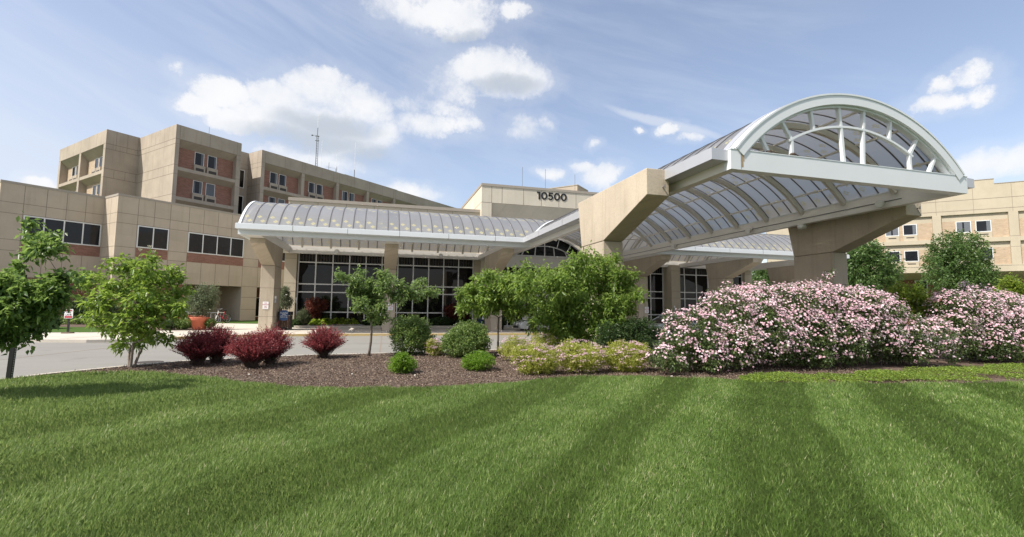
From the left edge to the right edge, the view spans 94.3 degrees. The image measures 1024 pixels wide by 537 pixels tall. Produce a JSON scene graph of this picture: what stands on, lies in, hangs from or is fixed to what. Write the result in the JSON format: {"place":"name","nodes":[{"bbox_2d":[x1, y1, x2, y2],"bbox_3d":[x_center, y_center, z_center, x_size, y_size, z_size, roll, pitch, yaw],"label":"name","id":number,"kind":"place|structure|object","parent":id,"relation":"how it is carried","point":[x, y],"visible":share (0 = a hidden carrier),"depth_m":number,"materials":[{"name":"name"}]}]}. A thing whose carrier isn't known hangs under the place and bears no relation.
{"place":"outdoors","nodes":[
{"label":"outdoors","id":0,"kind":"place"},
{"bbox_2d":[47,327,107,331],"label":"lawn","id":1,"kind":"structure","parent":0,"point":[75,329],"depth_m":30.13,"materials":[{"name":"green plant"}]},
{"bbox_2d":[41,317,64,328],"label":"shrub","id":2,"kind":"object","parent":1,"relation":"on","point":[59,321],"visible":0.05,"depth_m":31.15,"materials":[{"name":"green plant"}]},
{"bbox_2d":[60,322,219,329],"bbox_3d":[-43.426,4.203,36.240,48.080,0.001,22.784,-1,-5,20],"label":"bed","id":3,"kind":"object","parent":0,"point":[76,325],"visible":0.11,"depth_m":34.21,"materials":[{"name":"green plant"}]},
{"bbox_2d":[61,315,105,324],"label":"wall shrub","id":4,"kind":"object","parent":3,"relation":"on","point":[65,320],"visible":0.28,"depth_m":37.31,"materials":[{"name":"green plant"}]},
{"bbox_2d":[67,296,120,322],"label":"shrub","id":5,"kind":"object","parent":3,"relation":"on","point":[75,308],"visible":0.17,"depth_m":37.71,"materials":[{"name":"green plant"}]},
{"bbox_2d":[0,179,284,322],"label":"hospital wing","id":6,"kind":"structure","parent":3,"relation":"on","point":[209,247],"depth_m":43.30,"materials":[{"name":"beige concrete"}]},
{"bbox_2d":[21,215,101,246],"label":"window","id":7,"kind":"structure","parent":6,"relation":"in","point":[79,233],"depth_m":41.43,"materials":[{"name":"black glass"}]},
{"bbox_2d":[136,225,168,249],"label":"window","id":8,"kind":"structure","parent":6,"relation":"in","point":[158,238],"depth_m":44.11,"materials":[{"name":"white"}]},
{"bbox_2d":[187,232,243,257],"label":"window","id":9,"kind":"structure","parent":6,"relation":"in","point":[199,243],"depth_m":48.81,"materials":[{"name":"black glass"}]},
{"bbox_2d":[255,297,259,316],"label":"window","id":10,"kind":"structure","parent":6,"relation":"in","point":[257,298],"depth_m":56.54,"materials":[{"name":"black glass"}]},
{"bbox_2d":[161,319,181,329],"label":"boxwood","id":11,"kind":"object","parent":3,"relation":"on","point":[172,327],"visible":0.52,"depth_m":31.05,"materials":[{"name":"green plant"}]},
{"bbox_2d":[173,318,191,329],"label":"boxwood","id":12,"kind":"object","parent":3,"relation":"on","point":[184,322],"visible":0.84,"depth_m":31.33,"materials":[{"name":"green plant"}]},
{"bbox_2d":[189,317,209,329],"bbox_3d":[-20.964,3.687,31.865,1.195,0.840,1.195,2,-5,-15],"label":"planter pot","id":13,"kind":"object","parent":3,"relation":"on","point":[197,322],"visible":0.82,"depth_m":31.47,"materials":[{"name":"ceramic"}]},
{"bbox_2d":[185,282,222,316],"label":"feathery shrub","id":14,"kind":"object","parent":13,"relation":"in","point":[205,301],"visible":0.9,"depth_m":31.98,"materials":[{"name":"green plant"}]},
{"bbox_2d":[204,318,216,329],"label":"boxwood","id":15,"kind":"object","parent":3,"relation":"on","point":[208,323],"visible":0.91,"depth_m":31.77,"materials":[{"name":"green plant"}]},
{"bbox_2d":[216,319,257,323],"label":"grass strip","id":16,"kind":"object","parent":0,"point":[255,321],"depth_m":47.75,"materials":[{"name":"green plant"}]},
{"bbox_2d":[212,309,230,322],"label":"bicycle","id":17,"kind":"object","parent":16,"relation":"on","point":[222,317],"visible":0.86,"depth_m":44.00,"materials":[{"name":"red metal"}]},
{"bbox_2d":[57,124,453,213],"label":"ward tower","id":18,"kind":"structure","parent":0,"point":[178,163],"depth_m":64.92,"materials":[{"name":"concrete"}]},
{"bbox_2d":[192,180,202,193],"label":"window","id":19,"kind":"structure","parent":18,"relation":"in","point":[197,185],"depth_m":62.58,"materials":[{"name":"white glass"}]},
{"bbox_2d":[194,152,203,165],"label":"window","id":20,"kind":"structure","parent":18,"relation":"in","point":[199,157],"depth_m":62.90,"materials":[{"name":"white glass"}]},
{"bbox_2d":[205,183,214,196],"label":"window","id":21,"kind":"structure","parent":18,"relation":"in","point":[210,188],"depth_m":63.95,"materials":[{"name":"white glass"}]},
{"bbox_2d":[207,155,216,168],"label":"window","id":22,"kind":"structure","parent":18,"relation":"in","point":[212,161],"depth_m":64.24,"materials":[{"name":"white glass"}]},
{"bbox_2d":[238,196,242,213],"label":"window","id":23,"kind":"structure","parent":18,"relation":"in","point":[240,203],"depth_m":69.94,"materials":[{"name":"black glass"}]},
{"bbox_2d":[239,169,244,187],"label":"window","id":24,"kind":"structure","parent":18,"relation":"in","point":[242,172],"depth_m":70.27,"materials":[{"name":"black glass"}]},
{"bbox_2d":[269,172,276,183],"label":"window","id":25,"kind":"structure","parent":18,"relation":"in","point":[273,176],"depth_m":71.78,"materials":[{"name":"white"}]},
{"bbox_2d":[278,174,285,185],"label":"window","id":26,"kind":"structure","parent":18,"relation":"in","point":[282,178],"depth_m":73.04,"materials":[{"name":"white glass"}]},
{"bbox_2d":[308,182,314,192],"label":"window","id":27,"kind":"structure","parent":18,"relation":"in","point":[311,187],"depth_m":77.40,"materials":[{"name":"white glass"}]},
{"bbox_2d":[316,184,322,194],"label":"window","id":28,"kind":"structure","parent":18,"relation":"in","point":[319,188],"depth_m":78.66,"materials":[{"name":"white glass"}]},
{"bbox_2d":[282,197,479,326],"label":"lobby building","id":29,"kind":"structure","parent":0,"point":[307,276],"depth_m":39.41,"materials":[{"name":"glass"}]},
{"bbox_2d":[31,323,953,339],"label":"pavement","id":30,"kind":"structure","parent":0,"point":[240,328],"depth_m":31.62,"materials":[{"name":"concrete"}]},
{"bbox_2d":[61,309,73,333],"bbox_3d":[-24.881,2.958,26.666,0.600,1.350,0.585,2,-5,-15],"label":"fire lane sign","id":31,"kind":"object","parent":30,"relation":"on","point":[68,315],"visible":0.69,"depth_m":26.61,"materials":[{"name":"white metal"}]},
{"bbox_2d":[250,238,282,330],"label":"concrete column","id":32,"kind":"structure","parent":30,"relation":"on","point":[269,254],"depth_m":31.82,"materials":[{"name":"brown concrete"}]},
{"bbox_2d":[279,310,287,329],"bbox_3d":[-15.852,3.571,32.987,0.459,1.369,0.459,-2,-5,26],"label":"bus sign","id":33,"kind":"object","parent":30,"relation":"on","point":[283,316],"visible":1,"depth_m":32.97,"materials":[{"name":"blue metal"}]},
{"bbox_2d":[277,311,292,329],"bbox_3d":[-16.075,3.680,33.671,0.880,1.260,0.810,2,-5,-15],"label":"litter bin","id":34,"kind":"object","parent":30,"relation":"on","point":[286,322],"visible":0.73,"depth_m":33.37,"materials":[{"name":"black metal"}]},
{"bbox_2d":[279,285,293,310],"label":"column shrub","id":35,"kind":"object","parent":30,"relation":"on","point":[284,295],"visible":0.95,"depth_m":35.08,"materials":[{"name":"green plant"}]},
{"bbox_2d":[289,318,303,326],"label":"shrub","id":36,"kind":"object","parent":30,"relation":"on","point":[295,322],"visible":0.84,"depth_m":36.65,"materials":[{"name":"green plant"}]},
{"bbox_2d":[294,325,454,327],"bbox_3d":[2.635,5.129,42.078,40.200,0.170,1.700,2,-5,-15],"label":"planting bed","id":37,"kind":"object","parent":30,"relation":"on","point":[340,326],"visible":0.21,"depth_m":37.24,"materials":[{"name":"brown soil"}]},
{"bbox_2d":[294,307,313,325],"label":"shrub","id":38,"kind":"object","parent":37,"relation":"on","point":[304,317],"visible":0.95,"depth_m":36.84,"materials":[{"name":"green plant"}]},
{"bbox_2d":[308,319,323,325],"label":"hosta plant","id":39,"kind":"object","parent":37,"relation":"on","point":[315,322],"visible":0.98,"depth_m":36.53,"materials":[{"name":"green plant"}]},
{"bbox_2d":[303,297,329,325],"bbox_3d":[-15.439,3.375,37.416,1.915,2.424,1.935,-4,-6,43],"label":"red maple","id":40,"kind":"object","parent":37,"relation":"on","point":[316,306],"visible":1,"depth_m":37.17,"materials":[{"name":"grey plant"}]},
{"bbox_2d":[332,317,348,324],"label":"hosta plant","id":41,"kind":"object","parent":37,"relation":"on","point":[338,320],"visible":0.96,"depth_m":37.01,"materials":[{"name":"green plant"}]},
{"bbox_2d":[362,318,381,325],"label":"shrub","id":42,"kind":"object","parent":37,"relation":"on","point":[366,322],"visible":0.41,"depth_m":37.98,"materials":[{"name":"green plant"}]},
{"bbox_2d":[428,316,452,325],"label":"shrub","id":43,"kind":"object","parent":37,"relation":"on","point":[444,321],"visible":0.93,"depth_m":39.41,"materials":[{"name":"green plant"}]},
{"bbox_2d":[443,303,468,322],"bbox_3d":[-4.788,3.911,40.309,2.329,2.070,2.017,2,-5,-15],"label":"red maple","id":44,"kind":"object","parent":37,"relation":"on","point":[450,309],"visible":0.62,"depth_m":39.99,"materials":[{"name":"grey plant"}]},
{"bbox_2d":[451,317,469,325],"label":"shrub","id":45,"kind":"object","parent":37,"relation":"on","point":[456,321],"visible":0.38,"depth_m":39.92,"materials":[{"name":"green plant"}]},
{"bbox_2d":[382,244,398,329],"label":"concrete column","id":46,"kind":"structure","parent":30,"relation":"on","point":[390,256],"depth_m":33.47,"materials":[{"name":"brown concrete"}]},
{"bbox_2d":[485,248,513,329],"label":"concrete column","id":47,"kind":"structure","parent":30,"relation":"on","point":[500,259],"depth_m":35.42,"materials":[{"name":"brown concrete"}]},
{"bbox_2d":[461,183,598,326],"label":"entrance block","id":48,"kind":"structure","parent":30,"relation":"on","point":[500,200],"depth_m":43.41,"materials":[{"name":"concrete"}]},
{"bbox_2d":[235,201,551,260],"bbox_3d":[-6.338,-2.674,35.312,22.600,2.850,10.884,2,-5,-15],"label":"walkway canopy","id":49,"kind":"object","parent":48,"relation":"attached to","point":[283,226],"visible":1,"depth_m":31.21,"materials":[{"name":"white metal"}]},
{"bbox_2d":[502,266,579,326],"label":"window","id":50,"kind":"structure","parent":48,"relation":"in","point":[506,268],"depth_m":42.89,"materials":[{"name":"black glass"}]},
{"bbox_2d":[513,238,581,258],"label":"arched window","id":51,"kind":"structure","parent":48,"relation":"in","point":[558,248],"depth_m":44.09,"materials":[{"name":"white"}]},
{"bbox_2d":[623,255,670,320],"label":"concrete column","id":52,"kind":"structure","parent":30,"relation":"on","point":[647,266],"depth_m":38.37,"materials":[{"name":"brown concrete"}]},
{"bbox_2d":[622,233,849,270],"bbox_3d":[15.450,-1.935,41.328,22.630,2.850,10.884,2,-5,-15],"label":"walkway canopy","id":53,"kind":"object","parent":52,"relation":"on","point":[771,246],"visible":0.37,"depth_m":38.45,"materials":[{"name":"white metal"}]},
{"bbox_2d":[705,258,761,329],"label":"concrete column","id":54,"kind":"structure","parent":30,"relation":"on","point":[718,273],"depth_m":40.10,"materials":[{"name":"brown concrete"}]},
{"bbox_2d":[767,266,794,328],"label":"concrete column","id":55,"kind":"structure","parent":30,"relation":"on","point":[777,275],"depth_m":44.14,"materials":[{"name":"brown concrete"}]},
{"bbox_2d":[0,333,1022,378],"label":"road","id":56,"kind":"structure","parent":0,"point":[71,359],"depth_m":17.71,"materials":[{"name":"grey asphalt"}]},
{"bbox_2d":[1,343,870,379],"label":"bed kerb","id":57,"kind":"structure","parent":56,"relation":"on","point":[208,359],"depth_m":13.72,"materials":[{"name":"concrete"}]},
{"bbox_2d":[27,331,989,342],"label":"kerb","id":58,"kind":"structure","parent":56,"relation":"on","point":[107,340],"depth_m":25.20,"materials":[{"name":"concrete"}]},
{"bbox_2d":[512,317,564,330],"bbox_3d":[2.467,4.140,36.383,4.671,1.460,2.000,2,-5,-19],"label":"parked car","id":59,"kind":"object","parent":56,"relation":"on","point":[522,325],"visible":0.19,"depth_m":35.12,"materials":[{"name":"silver metal"}]},
{"bbox_2d":[0,0,1023,307],"label":"sky","id":60,"kind":"structure","parent":0,"point":[438,100],"materials":[{"name":"blue"}]},
{"bbox_2d":[31,345,1023,388],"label":"mulch bed","id":61,"kind":"object","parent":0,"point":[942,362],"visible":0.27,"depth_m":12.92,"materials":[{"name":"brown wood"}]},
{"bbox_2d":[5,274,26,378],"bbox_3d":[-10.640,1.326,10.187,0.185,2.400,0.110,2,-5,-15],"label":"trunk","id":62,"kind":"object","parent":61,"relation":"on","point":[11,362],"visible":0.32,"depth_m":10.11,"materials":[{"name":"black wood"}]},
{"bbox_2d":[0,211,96,355],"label":"crabapple tree","id":63,"kind":"object","parent":61,"relation":"on","point":[26,306],"visible":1,"depth_m":8.35,"materials":[{"name":"green plant"}]},
{"bbox_2d":[69,245,197,367],"bbox_3d":[-10.468,1.051,12.766,3.440,3.405,2.414,2,-5,-15],"label":"magnolia tree","id":64,"kind":"object","parent":61,"relation":"on","point":[143,284],"visible":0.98,"depth_m":12.69,"materials":[{"name":"green plant"}]},
{"bbox_2d":[170,327,222,365],"bbox_3d":[-8.816,2.186,13.304,1.327,1.084,1.264,2,-5,-15],"label":"barberry shrub","id":65,"kind":"object","parent":61,"relation":"on","point":[194,348],"visible":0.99,"depth_m":13.17,"materials":[{"name":"red plant"}]},
{"bbox_2d":[200,319,237,363],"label":"barberry shrub","id":66,"kind":"object","parent":61,"relation":"on","point":[218,357],"visible":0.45,"depth_m":13.76,"materials":[{"name":"red plant"}]},
{"bbox_2d":[221,329,280,367],"bbox_3d":[-7.131,2.189,13.005,1.489,1.067,1.514,2,-5,-15],"label":"barberry shrub","id":67,"kind":"object","parent":61,"relation":"on","point":[248,351],"visible":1,"depth_m":12.80,"materials":[{"name":"red plant"}]},
{"bbox_2d":[251,321,295,364],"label":"barberry shrub","id":68,"kind":"object","parent":61,"relation":"on","point":[277,334],"visible":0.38,"depth_m":13.70,"materials":[{"name":"red plant"}]},
{"bbox_2d":[298,322,347,357],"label":"barberry shrub","id":69,"kind":"object","parent":61,"relation":"on","point":[323,343],"visible":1,"depth_m":15.43,"materials":[{"name":"red plant"}]},
{"bbox_2d":[332,264,443,355],"bbox_3d":[-4.294,1.478,16.671,3.902,3.329,1.695,2,-5,-15],"label":"pear tree","id":70,"kind":"object","parent":61,"relation":"on","point":[370,296],"visible":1,"depth_m":16.42,"materials":[{"name":"green plant"}]},
{"bbox_2d":[386,352,419,373],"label":"boxwood","id":71,"kind":"object","parent":61,"relation":"on","point":[401,362],"visible":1,"depth_m":12.11,"materials":[{"name":"green plant"}]},
{"bbox_2d":[387,314,437,354],"bbox_3d":[-3.578,2.379,17.075,1.811,1.513,1.708,2,-5,-15],"label":"burning bush","id":72,"kind":"object","parent":61,"relation":"on","point":[412,329],"visible":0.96,"depth_m":16.66,"materials":[{"name":"green plant"}]},
{"bbox_2d":[423,338,444,355],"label":"spirea shrub","id":73,"kind":"object","parent":61,"relation":"on","point":[431,346],"visible":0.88,"depth_m":16.58,"materials":[{"name":"green plant"}]},
{"bbox_2d":[439,319,491,357],"bbox_3d":[-1.603,2.426,16.446,1.960,1.365,1.950,2,-5,-15],"label":"burning bush","id":74,"kind":"object","parent":61,"relation":"on","point":[469,337],"visible":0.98,"depth_m":16.01,"materials":[{"name":"green plant"}]},
{"bbox_2d":[460,349,495,370],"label":"boxwood","id":75,"kind":"object","parent":61,"relation":"on","point":[475,361],"visible":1,"depth_m":12.79,"materials":[{"name":"green plant"}]},
{"bbox_2d":[453,266,521,354],"bbox_3d":[-0.953,1.545,17.223,2.657,3.342,1.983,2,-5,-15],"label":"pear tree","id":76,"kind":"object","parent":61,"relation":"on","point":[477,293],"visible":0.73,"depth_m":16.98,"materials":[{"name":"green plant"}]},
{"bbox_2d":[495,332,530,360],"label":"spirea shrub","id":77,"kind":"object","parent":61,"relation":"on","point":[510,345],"visible":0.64,"depth_m":15.33,"materials":[{"name":"green plant"}]},
{"bbox_2d":[509,339,562,374],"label":"spirea shrub","id":78,"kind":"object","parent":61,"relation":"on","point":[523,355],"visible":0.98,"depth_m":12.23,"materials":[{"name":"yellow plant"}]},
{"bbox_2d":[528,331,559,357],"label":"spirea shrub","id":79,"kind":"object","parent":61,"relation":"on","point":[551,339],"visible":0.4,"depth_m":15.72,"materials":[{"name":"green plant"}]},
{"bbox_2d":[495,240,649,356],"bbox_3d":[2.197,1.156,16.628,5.904,4.123,2.977,2,-5,-15],"label":"dogwood tree","id":80,"kind":"object","parent":61,"relation":"on","point":[568,309],"visible":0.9,"depth_m":16.15,"materials":[{"name":"green plant"}]},
{"bbox_2d":[552,338,609,372],"bbox_3d":[1.776,2.344,12.795,1.708,0.961,1.412,2,-5,-15],"label":"spirea shrub","id":81,"kind":"object","parent":61,"relation":"on","point":[591,359],"visible":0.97,"depth_m":12.51,"materials":[{"name":"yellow plant"}]},
{"bbox_2d":[578,168,668,351],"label":"concrete column","id":82,"kind":"structure","parent":61,"relation":"on","point":[611,218],"depth_m":17.91,"materials":[{"name":"brown concrete"}]},
{"bbox_2d":[513,93,974,259],"bbox_3d":[7.031,-2.931,29.379,10.774,3.119,29.780,2,-5,-15],"label":"entrance canopy","id":83,"kind":"object","parent":82,"relation":"on","point":[857,154],"visible":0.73,"depth_m":17.61,"materials":[{"name":"white metal"}]},
{"bbox_2d":[593,315,662,359],"bbox_3d":[3.830,2.310,15.762,2.649,1.499,1.332,2,-5,-15],"label":"juniper shrub","id":84,"kind":"object","parent":61,"relation":"on","point":[642,333],"visible":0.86,"depth_m":15.65,"materials":[{"name":"green plant"}]},
{"bbox_2d":[602,339,653,371],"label":"spirea shrub","id":85,"kind":"object","parent":61,"relation":"on","point":[634,352],"visible":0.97,"depth_m":12.91,"materials":[{"name":"yellow plant"}]},
{"bbox_2d":[646,268,965,373],"bbox_3d":[8.855,1.455,14.610,11.600,3.120,2.647,2,-5,-15],"label":"rose bush","id":86,"kind":"object","parent":61,"relation":"on","point":[798,347],"visible":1,"depth_m":14.04,"materials":[{"name":"pink plant"}]},
{"bbox_2d":[788,203,921,347],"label":"concrete column","id":87,"kind":"structure","parent":61,"relation":"on","point":[819,248],"depth_m":21.59,"materials":[{"name":"brown concrete"}]},
{"bbox_2d":[738,362,1023,383],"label":"ground cover","id":88,"kind":"object","parent":61,"relation":"on","point":[932,375],"visible":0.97,"depth_m":12.11,"materials":[{"name":"green plant"}]},
{"bbox_2d":[886,279,945,348],"bbox_3d":[14.956,1.866,17.604,2.660,2.922,1.241,2,-5,-15],"label":"yellow shrub","id":89,"kind":"object","parent":61,"relation":"on","point":[914,296],"visible":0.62,"depth_m":17.35,"materials":[{"name":"green plant"}]},
{"bbox_2d":[923,280,1023,362],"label":"rose bush","id":90,"kind":"object","parent":61,"relation":"on","point":[1006,344],"visible":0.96,"depth_m":16.54,"materials":[{"name":"pink plant"}]},
{"bbox_2d":[989,272,1023,313],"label":"yellow shrub","id":91,"kind":"object","parent":61,"relation":"on","point":[1012,283],"visible":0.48,"depth_m":19.43,"materials":[{"name":"green plant"}]},
{"bbox_2d":[637,315,701,338],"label":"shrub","id":92,"kind":"object","parent":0,"point":[658,319],"visible":0.14,"depth_m":30.02,"materials":[{"name":"green plant"}]},
{"bbox_2d":[623,261,752,322],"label":"lobby building","id":93,"kind":"structure","parent":0,"point":[670,287],"depth_m":46.66,"materials":[{"name":"concrete"}]},
{"label":"ground","id":94,"kind":"structure","parent":0,"visible":0},
{"bbox_2d":[550,184,587,191],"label":"block","id":95,"kind":"structure","parent":94,"relation":"on","point":[576,187],"depth_m":66.67,"materials":[{"name":"concrete"}]},
{"bbox_2d":[752,261,771,295],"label":"dense tree","id":96,"kind":"object","parent":94,"relation":"on","point":[758,275],"visible":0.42,"depth_m":66.24,"materials":[{"name":"green plant"}]},
{"bbox_2d":[847,238,907,326],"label":"dense tree","id":97,"kind":"object","parent":94,"relation":"on","point":[863,260],"visible":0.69,"depth_m":52.16,"materials":[{"name":"green plant"}]},
{"bbox_2d":[766,178,1023,324],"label":"patient wing","id":98,"kind":"structure","parent":94,"relation":"on","point":[992,210],"depth_m":61.92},
{"bbox_2d":[885,227,898,236],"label":"window","id":99,"kind":"structure","parent":98,"relation":"in","point":[895,232],"depth_m":65.68,"materials":[{"name":"grey glass"}]},
{"bbox_2d":[887,251,900,261],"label":"window","id":100,"kind":"structure","parent":98,"relation":"in","point":[891,252],"depth_m":65.40,"materials":[{"name":"glass"}]},
{"bbox_2d":[902,224,916,235],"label":"window","id":101,"kind":"structure","parent":98,"relation":"in","point":[911,229],"depth_m":64.89,"materials":[{"name":"black glass"}]},
{"bbox_2d":[904,250,918,261],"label":"window","id":102,"kind":"structure","parent":98,"relation":"in","point":[911,256],"depth_m":64.57,"materials":[{"name":"black glass"}]},
{"bbox_2d":[955,221,971,232],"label":"window","id":103,"kind":"structure","parent":98,"relation":"in","point":[964,224],"depth_m":62.27,"materials":[{"name":"grey glass"}]},
{"bbox_2d":[975,220,991,231],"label":"window","id":104,"kind":"structure","parent":98,"relation":"in","point":[981,225],"depth_m":61.38,"materials":[{"name":"black glass"}]},
{"bbox_2d":[915,228,1003,326],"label":"dense tree","id":105,"kind":"object","parent":94,"relation":"on","point":[971,267],"visible":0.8,"depth_m":56.57,"materials":[{"name":"green plant"}]},
{"label":"lawn","id":106,"kind":"structure","parent":0,"visible":0},
{"bbox_2d":[0,369,1023,536],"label":"grass","id":107,"kind":"structure","parent":106,"relation":"on","point":[123,453],"depth_m":5.16,"materials":[{"name":"green plant"}]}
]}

